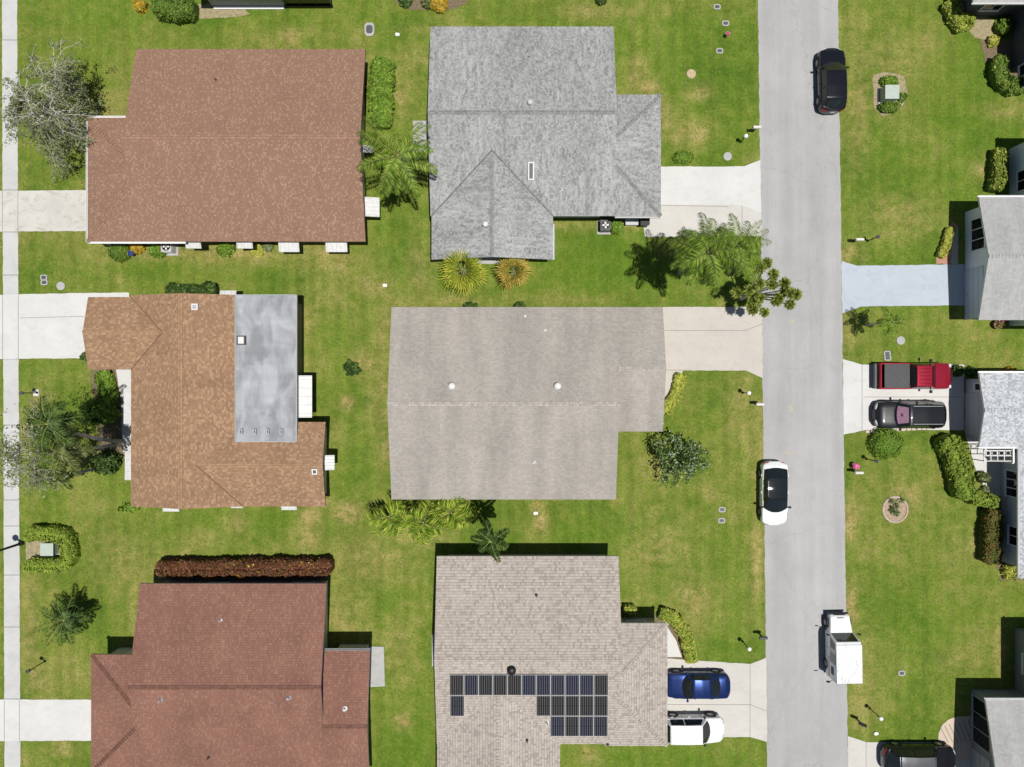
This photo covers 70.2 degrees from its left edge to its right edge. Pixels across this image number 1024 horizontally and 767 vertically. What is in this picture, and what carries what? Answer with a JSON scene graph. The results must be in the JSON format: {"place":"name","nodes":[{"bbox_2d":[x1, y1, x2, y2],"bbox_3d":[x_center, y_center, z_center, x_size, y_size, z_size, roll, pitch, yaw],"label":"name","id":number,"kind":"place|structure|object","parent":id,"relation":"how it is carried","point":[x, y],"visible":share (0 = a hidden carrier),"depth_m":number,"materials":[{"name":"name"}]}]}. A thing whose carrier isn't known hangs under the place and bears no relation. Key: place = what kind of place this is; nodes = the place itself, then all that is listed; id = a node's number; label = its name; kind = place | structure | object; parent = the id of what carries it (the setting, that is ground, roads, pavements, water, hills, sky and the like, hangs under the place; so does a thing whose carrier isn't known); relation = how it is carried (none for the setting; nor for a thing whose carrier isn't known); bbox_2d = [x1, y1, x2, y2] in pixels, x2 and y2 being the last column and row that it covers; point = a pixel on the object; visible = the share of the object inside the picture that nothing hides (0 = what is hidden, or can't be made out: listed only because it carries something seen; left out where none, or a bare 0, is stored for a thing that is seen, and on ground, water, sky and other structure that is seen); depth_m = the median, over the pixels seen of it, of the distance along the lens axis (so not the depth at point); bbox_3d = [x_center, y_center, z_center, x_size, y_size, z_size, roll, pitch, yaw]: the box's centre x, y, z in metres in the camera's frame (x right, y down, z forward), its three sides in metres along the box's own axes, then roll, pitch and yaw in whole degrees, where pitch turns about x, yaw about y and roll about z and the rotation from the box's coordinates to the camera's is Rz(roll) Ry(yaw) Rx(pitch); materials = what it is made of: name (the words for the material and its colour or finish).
{"place":"outdoors","nodes":[
{"label":"outdoors","id":0,"kind":"place"},
{"bbox_2d":[2,0,20,766],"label":"pavement","id":1,"kind":"structure","parent":0,"point":[12,757],"depth_m":51.99,"materials":[{"name":"concrete"}]},
{"bbox_2d":[0,190,85,231],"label":"driveway","id":2,"kind":"structure","parent":0,"point":[52,210],"depth_m":51.99,"materials":[{"name":"concrete"}]},
{"bbox_2d":[0,699,90,740],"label":"driveway","id":3,"kind":"structure","parent":0,"point":[43,720],"depth_m":51.99,"materials":[{"name":"white concrete"}]},
{"bbox_2d":[0,292,128,358],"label":"driveway","id":4,"kind":"structure","parent":0,"point":[49,325],"depth_m":51.99,"materials":[{"name":"white concrete"}]},
{"bbox_2d":[116,370,130,451],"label":"path","id":5,"kind":"structure","parent":0,"point":[124,378],"depth_m":51.99,"materials":[{"name":"white concrete"}]},
{"bbox_2d":[90,580,369,766],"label":"house","id":6,"kind":"structure","parent":0,"point":[229,673],"depth_m":48.65,"materials":[{"name":"beige paint"}]},
{"bbox_2d":[0,0,1023,766],"bbox_3d":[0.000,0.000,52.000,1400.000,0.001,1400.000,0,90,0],"label":"lawn","id":7,"kind":"structure","parent":0,"point":[346,498],"depth_m":52.00,"materials":[{"name":"green plant"}]},
{"bbox_2d":[25,541,57,559],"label":"planting bed","id":8,"kind":"object","parent":7,"relation":"on","point":[32,549],"visible":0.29,"depth_m":51.99,"materials":[{"name":"soil"}]},
{"bbox_2d":[40,541,58,555],"bbox_3d":[-32.703,11.675,51.590,1.090,0.860,1.060,0,90,0],"label":"utility cabinet","id":9,"kind":"object","parent":8,"relation":"on","point":[48,548],"visible":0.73,"depth_m":51.16,"materials":[{"name":"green metal"}]},
{"bbox_2d":[0,395,99,504],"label":"tree","id":10,"kind":"object","parent":7,"relation":"on","point":[34,476],"visible":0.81,"depth_m":44.04,"materials":[{"name":"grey plant"}]},
{"bbox_2d":[22,524,80,573],"bbox_3d":[-32.476,11.662,51.297,3.588,1.405,3.464,0,90,0],"label":"hedge","id":11,"kind":"object","parent":7,"relation":"on","point":[65,539],"visible":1,"depth_m":51.00,"materials":[{"name":"green plant"}]},
{"bbox_2d":[0,34,107,185],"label":"tree","id":12,"kind":"object","parent":7,"relation":"on","point":[57,76],"visible":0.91,"depth_m":48.46,"materials":[{"name":"grey plant"}]},
{"bbox_2d":[32,596,90,645],"bbox_3d":[-30.758,16.189,50.457,3.428,3.085,3.414,0,90,0],"label":"palm tree","id":13,"kind":"object","parent":7,"relation":"on","point":[70,618],"visible":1,"depth_m":49.72,"materials":[{"name":"green plant"}]},
{"bbox_2d":[42,465,95,489],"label":"palm tree","id":14,"kind":"object","parent":7,"relation":"on","point":[61,480],"visible":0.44,"depth_m":47.54,"materials":[{"name":"green plant"}]},
{"bbox_2d":[90,370,124,457],"bbox_3d":[-28.688,1.893,51.990,2.917,0.001,7.143,0,90,0],"label":"planting bed","id":15,"kind":"object","parent":7,"relation":"on","point":[112,430],"visible":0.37,"depth_m":51.99,"materials":[{"name":"brown soil"}]},
{"bbox_2d":[16,395,122,455],"bbox_3d":[-27.462,2.470,47.076,3.665,9.877,3.609,0,90,0],"label":"palm tree","id":16,"kind":"object","parent":15,"relation":"on","point":[57,424],"visible":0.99,"depth_m":43.08,"materials":[{"name":"green plant"}]},
{"bbox_2d":[34,432,121,478],"bbox_3d":[-26.970,4.302,47.291,3.009,9.434,3.111,0,90,0],"label":"palm tree","id":17,"kind":"object","parent":15,"relation":"on","point":[65,457],"visible":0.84,"depth_m":43.80,"materials":[{"name":"green plant"}]},
{"bbox_2d":[79,396,120,426],"bbox_3d":[-28.820,1.940,50.526,2.313,3.112,2.331,-43,90,0],"label":"shrub","id":18,"kind":"object","parent":15,"relation":"on","point":[105,411],"visible":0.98,"depth_m":50.49,"materials":[{"name":"green plant"}]},
{"bbox_2d":[93,370,119,403],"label":"bush","id":19,"kind":"object","parent":15,"relation":"on","point":[105,383],"visible":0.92,"depth_m":51.35,"materials":[{"name":"green plant"}]},
{"bbox_2d":[91,448,123,475],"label":"shrub","id":20,"kind":"object","parent":15,"relation":"on","point":[107,462],"visible":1,"depth_m":50.85,"materials":[{"name":"green plant"}]},
{"bbox_2d":[108,244,130,262],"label":"bush","id":21,"kind":"object","parent":7,"relation":"on","point":[118,252],"visible":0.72,"depth_m":51.29,"materials":[{"name":"green plant"}]},
{"bbox_2d":[149,0,199,24],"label":"bush","id":22,"kind":"object","parent":7,"relation":"on","point":[180,12],"visible":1,"depth_m":50.90,"materials":[{"name":"green plant"}]},
{"bbox_2d":[164,280,219,293],"bbox_3d":[-22.672,-6.672,51.401,3.761,1.198,1.170,0,90,0],"label":"shrub border","id":23,"kind":"object","parent":7,"relation":"on","point":[207,287],"visible":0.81,"depth_m":51.22,"materials":[{"name":"green plant"}]},
{"bbox_2d":[82,290,334,511],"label":"house","id":24,"kind":"structure","parent":7,"relation":"on","point":[217,401],"depth_m":48.88,"materials":[{"name":"beige paint"}]},
{"bbox_2d":[198,3,248,18],"bbox_3d":[-20.572,-26.593,51.990,3.714,0.001,1.114,0,90,0],"label":"planting bed","id":25,"kind":"object","parent":7,"relation":"on","point":[207,11],"visible":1,"depth_m":51.99,"materials":[{"name":"beige gravel"}]},
{"bbox_2d":[216,242,235,257],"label":"bush","id":26,"kind":"object","parent":7,"relation":"on","point":[226,249],"visible":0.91,"depth_m":51.39,"materials":[{"name":"green plant"}]},
{"bbox_2d":[86,49,379,251],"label":"house","id":27,"kind":"structure","parent":7,"relation":"on","point":[241,148],"depth_m":48.56,"materials":[{"name":"beige paint"}]},
{"bbox_2d":[156,575,327,579],"bbox_3d":[-19.298,13.392,51.990,12.324,0.001,1.395,0,90,0],"label":"planting bed","id":28,"kind":"object","parent":7,"relation":"on","point":[267,578],"visible":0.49,"depth_m":51.99,"materials":[{"name":"brown soil"}]},
{"bbox_2d":[155,556,334,579],"bbox_3d":[-18.791,12.932,51.135,12.475,1.729,1.528,0,90,0],"label":"hedge","id":29,"kind":"object","parent":28,"relation":"on","point":[247,566],"visible":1,"depth_m":50.68,"materials":[{"name":"red plant"}]},
{"bbox_2d":[208,0,332,9],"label":"house","id":30,"kind":"structure","parent":7,"relation":"on","point":[248,4],"depth_m":51.69,"materials":[{"name":"grey paint"}]},
{"bbox_2d":[283,0,330,4],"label":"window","id":31,"kind":"structure","parent":30,"relation":"in","point":[287,2],"depth_m":51.39,"materials":[{"name":"glass"}]},
{"bbox_2d":[342,360,361,376],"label":"shrub","id":32,"kind":"object","parent":7,"relation":"on","point":[352,368],"visible":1,"depth_m":51.45,"materials":[{"name":"green plant"}]},
{"bbox_2d":[369,646,384,686],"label":"patio","id":33,"kind":"structure","parent":7,"relation":"on","point":[377,674],"depth_m":51.94,"materials":[{"name":"grey concrete"}]},
{"bbox_2d":[366,55,396,129],"bbox_3d":[-9.242,-20.541,51.347,2.136,1.306,5.100,0,90,0],"label":"hedge","id":34,"kind":"object","parent":7,"relation":"on","point":[380,89],"visible":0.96,"depth_m":51.04,"materials":[{"name":"green plant"}]},
{"bbox_2d":[363,495,410,537],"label":"palm tree","id":35,"kind":"object","parent":7,"relation":"on","point":[390,524],"visible":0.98,"depth_m":49.29,"materials":[{"name":"green plant"}]},
{"bbox_2d":[355,117,437,197],"bbox_3d":[-7.269,-13.950,47.885,5.166,8.238,5.152,0,90,0],"label":"palm tree","id":36,"kind":"object","parent":7,"relation":"on","point":[395,169],"visible":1,"depth_m":45.03,"materials":[{"name":"green plant"}]},
{"bbox_2d":[400,500,445,545],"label":"palm tree","id":37,"kind":"object","parent":7,"relation":"on","point":[423,530],"visible":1,"depth_m":49.10,"materials":[{"name":"green plant"}]},
{"bbox_2d":[396,0,468,9],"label":"planting bed","id":38,"kind":"object","parent":7,"relation":"on","point":[417,4],"visible":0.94,"depth_m":51.99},
{"bbox_2d":[430,0,448,13],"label":"flowering shrub","id":39,"kind":"object","parent":38,"relation":"on","point":[438,6],"visible":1,"depth_m":51.53,"materials":[{"name":"yellow plant"}]},
{"bbox_2d":[431,496,476,529],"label":"palm tree","id":40,"kind":"object","parent":7,"relation":"on","point":[458,516],"visible":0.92,"depth_m":49.32,"materials":[{"name":"green plant"}]},
{"bbox_2d":[438,250,490,298],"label":"palm tree","id":41,"kind":"object","parent":7,"relation":"on","point":[450,267],"visible":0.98,"depth_m":48.98,"materials":[{"name":"green plant"}]},
{"bbox_2d":[470,520,509,562],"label":"palm tree","id":42,"kind":"object","parent":7,"relation":"on","point":[486,534],"visible":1,"depth_m":45.01,"materials":[{"name":"green plant"}]},
{"bbox_2d":[491,258,534,290],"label":"palm tree","id":43,"kind":"object","parent":7,"relation":"on","point":[504,276],"visible":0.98,"depth_m":49.59,"materials":[{"name":"yellow plant"}]},
{"bbox_2d":[654,612,683,659],"bbox_3d":[11.760,18.311,51.990,3.194,0.001,4.020,0,90,0],"label":"planting bed","id":44,"kind":"object","parent":7,"relation":"on","point":[675,635],"visible":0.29,"depth_m":51.99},
{"bbox_2d":[657,607,697,663],"bbox_3d":[11.986,17.706,51.545,1.744,0.910,4.657,-33,90,0],"label":"shrub border","id":45,"kind":"object","parent":44,"relation":"on","point":[675,620],"visible":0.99,"depth_m":51.32,"materials":[{"name":"green plant"}]},
{"bbox_2d":[664,372,687,415],"bbox_3d":[11.551,0.738,51.671,1.122,0.657,3.204,22,90,0],"label":"shrub border","id":46,"kind":"object","parent":7,"relation":"on","point":[674,396],"visible":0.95,"depth_m":51.53,"materials":[{"name":"yellow plant"}]},
{"bbox_2d":[651,431,713,487],"bbox_3d":[11.671,5.198,50.468,4.202,3.087,3.978,0,90,0],"label":"tree","id":47,"kind":"object","parent":7,"relation":"on","point":[674,459],"visible":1,"depth_m":49.88,"materials":[{"name":"green plant"}]},
{"bbox_2d":[671,150,694,164],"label":"bush","id":48,"kind":"object","parent":7,"relation":"on","point":[683,157],"visible":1,"depth_m":51.64,"materials":[{"name":"green plant"}]},
{"bbox_2d":[668,212,745,294],"bbox_3d":[11.482,-7.634,46.798,4.333,10.420,4.508,44,90,0],"label":"palm tree","id":49,"kind":"object","parent":7,"relation":"on","point":[694,257],"visible":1,"depth_m":42.42,"materials":[{"name":"green plant"}]},
{"bbox_2d":[705,213,771,281],"bbox_3d":[13.902,-8.530,47.825,3.799,8.376,3.570,25,90,0],"label":"palm tree","id":50,"kind":"object","parent":7,"relation":"on","point":[744,244],"visible":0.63,"depth_m":44.32,"materials":[{"name":"green plant"}]},
{"bbox_2d":[730,257,801,317],"bbox_3d":[16.468,-5.985,48.937,3.263,6.150,3.961,-33,90,0],"label":"screw pine tree","id":51,"kind":"object","parent":7,"relation":"on","point":[777,299],"visible":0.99,"depth_m":47.34,"materials":[{"name":"green plant"}]},
{"bbox_2d":[866,428,904,460],"bbox_3d":[26.509,4.224,51.376,2.529,1.314,2.490,0,90,0],"label":"bush","id":52,"kind":"object","parent":7,"relation":"on","point":[885,443],"visible":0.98,"depth_m":51.05,"materials":[{"name":"green plant"}]},
{"bbox_2d":[865,307,908,338],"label":"palm tree","id":53,"kind":"object","parent":7,"relation":"on","point":[886,323],"visible":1,"depth_m":48.18,"materials":[{"name":"green plant"}]},
{"bbox_2d":[872,72,907,115],"bbox_3d":[27.015,-20.679,51.990,2.541,0.001,3.143,0,90,0],"label":"planting bed","id":54,"kind":"object","parent":7,"relation":"on","point":[879,76],"visible":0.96,"depth_m":51.99,"materials":[{"name":"beige gravel"}]},
{"bbox_2d":[878,85,898,104],"bbox_3d":[26.699,-20.481,51.565,1.160,0.910,1.160,0,90,0],"label":"utility cabinet","id":55,"kind":"object","parent":54,"relation":"on","point":[888,92],"visible":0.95,"depth_m":51.11,"materials":[{"name":"white metal"}]},
{"bbox_2d":[877,101,900,113],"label":"shrub","id":56,"kind":"object","parent":54,"relation":"on","point":[888,107],"visible":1,"depth_m":51.52,"materials":[{"name":"green plant"}]},
{"bbox_2d":[884,497,906,521],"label":"planting bed","id":57,"kind":"object","parent":7,"relation":"on","point":[894,518],"visible":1,"depth_m":51.99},
{"bbox_2d":[882,496,907,522],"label":"succulent plant","id":58,"kind":"object","parent":57,"relation":"on","point":[893,510],"visible":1,"depth_m":51.90,"materials":[{"name":"green plant"}]},
{"bbox_2d":[936,222,957,264],"bbox_3d":[31.071,-10.013,51.990,1.571,0.001,3.045,0,90,0],"label":"planting bed","id":59,"kind":"object","parent":7,"relation":"on","point":[947,260],"visible":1,"depth_m":51.99,"materials":[{"name":"brick"}]},
{"bbox_2d":[935,227,955,258],"bbox_3d":[30.830,-9.996,51.688,0.796,0.624,2.304,20,90,0],"label":"shrub border","id":60,"kind":"object","parent":59,"relation":"on","point":[944,248],"visible":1,"depth_m":51.55,"materials":[{"name":"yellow plant"}]},
{"bbox_2d":[933,434,978,500],"bbox_3d":[31.360,5.870,51.200,1.845,1.601,4.822,-18,90,0],"label":"hedge","id":61,"kind":"object","parent":7,"relation":"on","point":[951,451],"visible":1,"depth_m":50.81,"materials":[{"name":"green plant"}]},
{"bbox_2d":[940,0,971,34],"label":"hedge","id":62,"kind":"object","parent":7,"relation":"on","point":[953,12],"visible":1,"depth_m":51.28,"materials":[{"name":"green plant"}]},
{"bbox_2d":[964,490,999,508],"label":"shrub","id":63,"kind":"object","parent":7,"relation":"on","point":[988,500],"visible":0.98,"depth_m":50.84,"materials":[{"name":"green plant"}]},
{"bbox_2d":[969,16,995,40],"bbox_3d":[33.600,-25.252,51.990,2.086,0.001,2.296,0,90,0],"label":"planting bed","id":64,"kind":"object","parent":7,"relation":"on","point":[982,28],"visible":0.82,"depth_m":51.99,"materials":[{"name":"soil"}]},
{"bbox_2d":[977,507,1004,564],"bbox_3d":[33.803,10.747,51.291,1.540,1.418,3.994,0,90,0],"label":"hedge","id":65,"kind":"object","parent":7,"relation":"on","point":[991,535],"visible":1,"depth_m":50.98,"materials":[{"name":"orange plant"}]},
{"bbox_2d":[961,0,1023,88],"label":"house","id":66,"kind":"structure","parent":7,"relation":"on","point":[1014,9],"depth_m":51.07,"materials":[{"name":"paint"}]},
{"bbox_2d":[964,142,1023,325],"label":"house","id":67,"kind":"structure","parent":7,"relation":"on","point":[994,262],"depth_m":49.09,"materials":[{"name":"grey paint"}]},
{"bbox_2d":[964,265,983,319],"bbox_3d":[32.313,-6.330,50.950,0.091,2.075,3.600,0,90,0],"label":"garage door","id":68,"kind":"structure","parent":67,"relation":"in","point":[973,277],"depth_m":51.06,"materials":[{"name":"metal"}]},
{"bbox_2d":[969,217,984,252],"bbox_3d":[32.314,-10.380,50.558,0.090,1.585,2.360,0,90,0],"label":"window","id":69,"kind":"structure","parent":67,"relation":"in","point":[976,236],"depth_m":50.69,"materials":[{"name":"black glass"}]},
{"bbox_2d":[965,371,1023,578],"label":"house","id":70,"kind":"structure","parent":7,"relation":"on","point":[994,409],"depth_m":49.29,"materials":[{"name":"grey paint"}]},
{"bbox_2d":[965,393,982,436],"bbox_3d":[32.340,2.189,50.950,0.091,2.075,3.000,0,90,0],"label":"garage door","id":71,"kind":"structure","parent":70,"relation":"in","point":[973,401],"depth_m":51.01,"materials":[{"name":"grey paint"}]},
{"bbox_2d":[1004,469,1016,497],"bbox_3d":[34.854,7.000,50.683,0.090,1.635,1.960,0,90,0],"label":"window","id":72,"kind":"structure","parent":70,"relation":"in","point":[1010,476],"depth_m":50.94,"materials":[{"name":"black glass"}]},
{"bbox_2d":[1007,524,1016,546],"bbox_3d":[34.854,10.600,50.582,0.090,1.235,1.460,0,90,0],"label":"window","id":73,"kind":"structure","parent":70,"relation":"in","point":[1011,530],"depth_m":50.79,"materials":[{"name":"black glass"}]},
{"bbox_2d":[984,147,1009,192],"bbox_3d":[34.355,-15.089,51.366,1.162,1.267,3.151,6,90,0],"label":"hedge","id":74,"kind":"object","parent":7,"relation":"on","point":[997,177],"visible":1,"depth_m":51.11,"materials":[{"name":"green plant"}]},
{"bbox_2d":[980,39,1017,76],"bbox_3d":[35.600,-22.838,51.990,4.344,0.001,3.507,0,90,0],"label":"planting bed","id":75,"kind":"object","parent":7,"relation":"on","point":[1003,47],"visible":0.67,"depth_m":51.99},
{"bbox_2d":[987,53,1023,95],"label":"hedge","id":76,"kind":"object","parent":75,"relation":"on","point":[1002,80],"visible":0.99,"depth_m":51.12,"materials":[{"name":"green plant"}]},
{"bbox_2d":[980,496,1023,580],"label":"planting bed","id":77,"kind":"object","parent":7,"relation":"on","point":[1000,565],"visible":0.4,"depth_m":51.99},
{"bbox_2d":[998,563,1017,580],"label":"shrub","id":78,"kind":"object","parent":77,"relation":"on","point":[1007,571],"visible":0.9,"depth_m":51.51,"materials":[{"name":"yellow plant"}]},
{"bbox_2d":[993,18,1012,35],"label":"shrub","id":79,"kind":"object","parent":7,"relation":"on","point":[1003,26],"visible":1,"depth_m":51.36,"materials":[{"name":"green plant"}]},
{"bbox_2d":[387,307,665,499],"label":"house","id":80,"kind":"structure","parent":0,"point":[516,403],"depth_m":48.49,"materials":[{"name":"beige paint"}]},
{"bbox_2d":[428,27,661,259],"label":"house","id":81,"kind":"structure","parent":0,"point":[533,132],"depth_m":48.55,"materials":[{"name":"grey paint"}]},
{"bbox_2d":[434,554,668,766],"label":"house","id":82,"kind":"structure","parent":0,"point":[539,659],"depth_m":48.52,"materials":[{"name":"beige tile"}]},
{"bbox_2d":[667,627,681,656],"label":"path","id":83,"kind":"structure","parent":0,"point":[672,649],"depth_m":51.98,"materials":[{"name":"white concrete"}]},
{"bbox_2d":[644,204,761,236],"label":"driveway","id":84,"kind":"structure","parent":0,"point":[673,220],"depth_m":51.99,"materials":[{"name":"beige concrete"}]},
{"bbox_2d":[661,160,760,212],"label":"driveway","id":85,"kind":"structure","parent":0,"point":[727,185],"depth_m":51.98,"materials":[{"name":"white concrete"}]},
{"bbox_2d":[663,307,762,397],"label":"driveway","id":86,"kind":"structure","parent":0,"point":[715,338],"depth_m":51.99,"materials":[{"name":"concrete"}]},
{"bbox_2d":[667,658,766,741],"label":"driveway","id":87,"kind":"structure","parent":0,"point":[741,710],"depth_m":51.99,"materials":[{"name":"beige concrete"}]},
{"bbox_2d":[667,712,723,746],"bbox_3d":[12.711,24.364,51.171,4.477,1.658,2.160,-1,90,0],"label":"parked car","id":88,"kind":"object","parent":87,"relation":"on","point":[694,729],"visible":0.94,"depth_m":50.70,"materials":[{"name":"white paint"}]},
{"bbox_2d":[667,669,729,701],"bbox_3d":[13.039,21.279,51.281,4.627,1.438,2.140,0,90,0],"label":"parked car","id":89,"kind":"object","parent":87,"relation":"on","point":[709,684],"visible":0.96,"depth_m":50.98,"materials":[{"name":"blue paint"}]},
{"bbox_2d":[758,0,847,766],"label":"road","id":90,"kind":"structure","parent":0,"point":[805,569],"depth_m":51.99,"materials":[{"name":"grey asphalt"}]},
{"bbox_2d":[757,461,790,524],"bbox_3d":[18.471,7.732,51.245,2.190,1.510,4.527,0,90,0],"label":"parked car","id":91,"kind":"object","parent":90,"relation":"on","point":[773,507],"visible":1,"depth_m":50.90,"materials":[{"name":"white paint"}]},
{"bbox_2d":[814,48,848,113],"bbox_3d":[22.543,-21.375,51.201,2.180,1.598,4.527,-1,90,0],"label":"parked car","id":92,"kind":"object","parent":90,"relation":"on","point":[830,66],"visible":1,"depth_m":50.87,"materials":[{"name":"black paint"}]},
{"bbox_2d":[823,612,862,683],"bbox_3d":[22.987,18.436,50.873,2.480,2.253,4.470,-1,90,0],"label":"delivery truck","id":93,"kind":"object","parent":90,"relation":"on","point":[842,660],"visible":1,"depth_m":50.04,"materials":[{"name":"white paint"}]},
{"bbox_2d":[841,261,964,312],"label":"driveway","id":94,"kind":"structure","parent":0,"point":[902,285],"depth_m":51.99,"materials":[{"name":"blue paint"}]},
{"bbox_2d":[843,359,963,433],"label":"driveway","id":95,"kind":"structure","parent":0,"point":[861,396],"depth_m":51.99,"materials":[{"name":"white concrete"}]},
{"bbox_2d":[871,399,946,430],"bbox_3d":[28.032,2.193,51.131,4.977,1.738,2.250,0,90,0],"label":"parked car","id":96,"kind":"object","parent":95,"relation":"on","point":[928,414],"visible":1,"depth_m":50.65,"materials":[{"name":"black paint"}]},
{"bbox_2d":[873,359,951,392],"bbox_3d":[28.253,-0.521,51.136,5.340,1.728,2.380,0,90,0],"label":"pickup truck","id":97,"kind":"object","parent":95,"relation":"on","point":[930,375],"visible":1,"depth_m":50.90,"materials":[{"name":"red paint"}]},
{"bbox_2d":[848,736,970,766],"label":"driveway","id":98,"kind":"structure","parent":0,"point":[863,754],"depth_m":51.99,"materials":[{"name":"beige concrete"}]},
{"bbox_2d":[880,741,955,766],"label":"parked car","id":99,"kind":"object","parent":98,"relation":"on","point":[932,754],"visible":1,"depth_m":50.95,"materials":[{"name":"black paint"}]},
{"bbox_2d":[951,228,957,263],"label":"path","id":100,"kind":"structure","parent":0,"point":[954,252],"depth_m":51.98,"materials":[{"name":"grey concrete"}]},
{"bbox_2d":[938,716,971,759],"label":"path","id":101,"kind":"structure","parent":0,"point":[955,733],"depth_m":51.98,"materials":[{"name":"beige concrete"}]},
{"bbox_2d":[964,430,1001,496],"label":"path","id":102,"kind":"structure","parent":0,"point":[991,468],"depth_m":51.99,"materials":[{"name":"white concrete"}]},
{"bbox_2d":[971,628,1023,766],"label":"house","id":103,"kind":"structure","parent":0,"point":[997,727],"depth_m":49.30,"materials":[{"name":"grey paint"}]},
{"bbox_2d":[971,747,990,766],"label":"garage door","id":104,"kind":"structure","parent":103,"relation":"in","point":[977,760],"depth_m":51.13,"materials":[{"name":"grey paint"}]},
{"bbox_2d":[971,693,991,755],"bbox_3d":[32.767,23.783,50.808,0.090,2.185,3.460,0,90,0],"label":"window","id":105,"kind":"structure","parent":103,"relation":"in","point":[979,725],"depth_m":51.08,"materials":[{"name":"black glass"}]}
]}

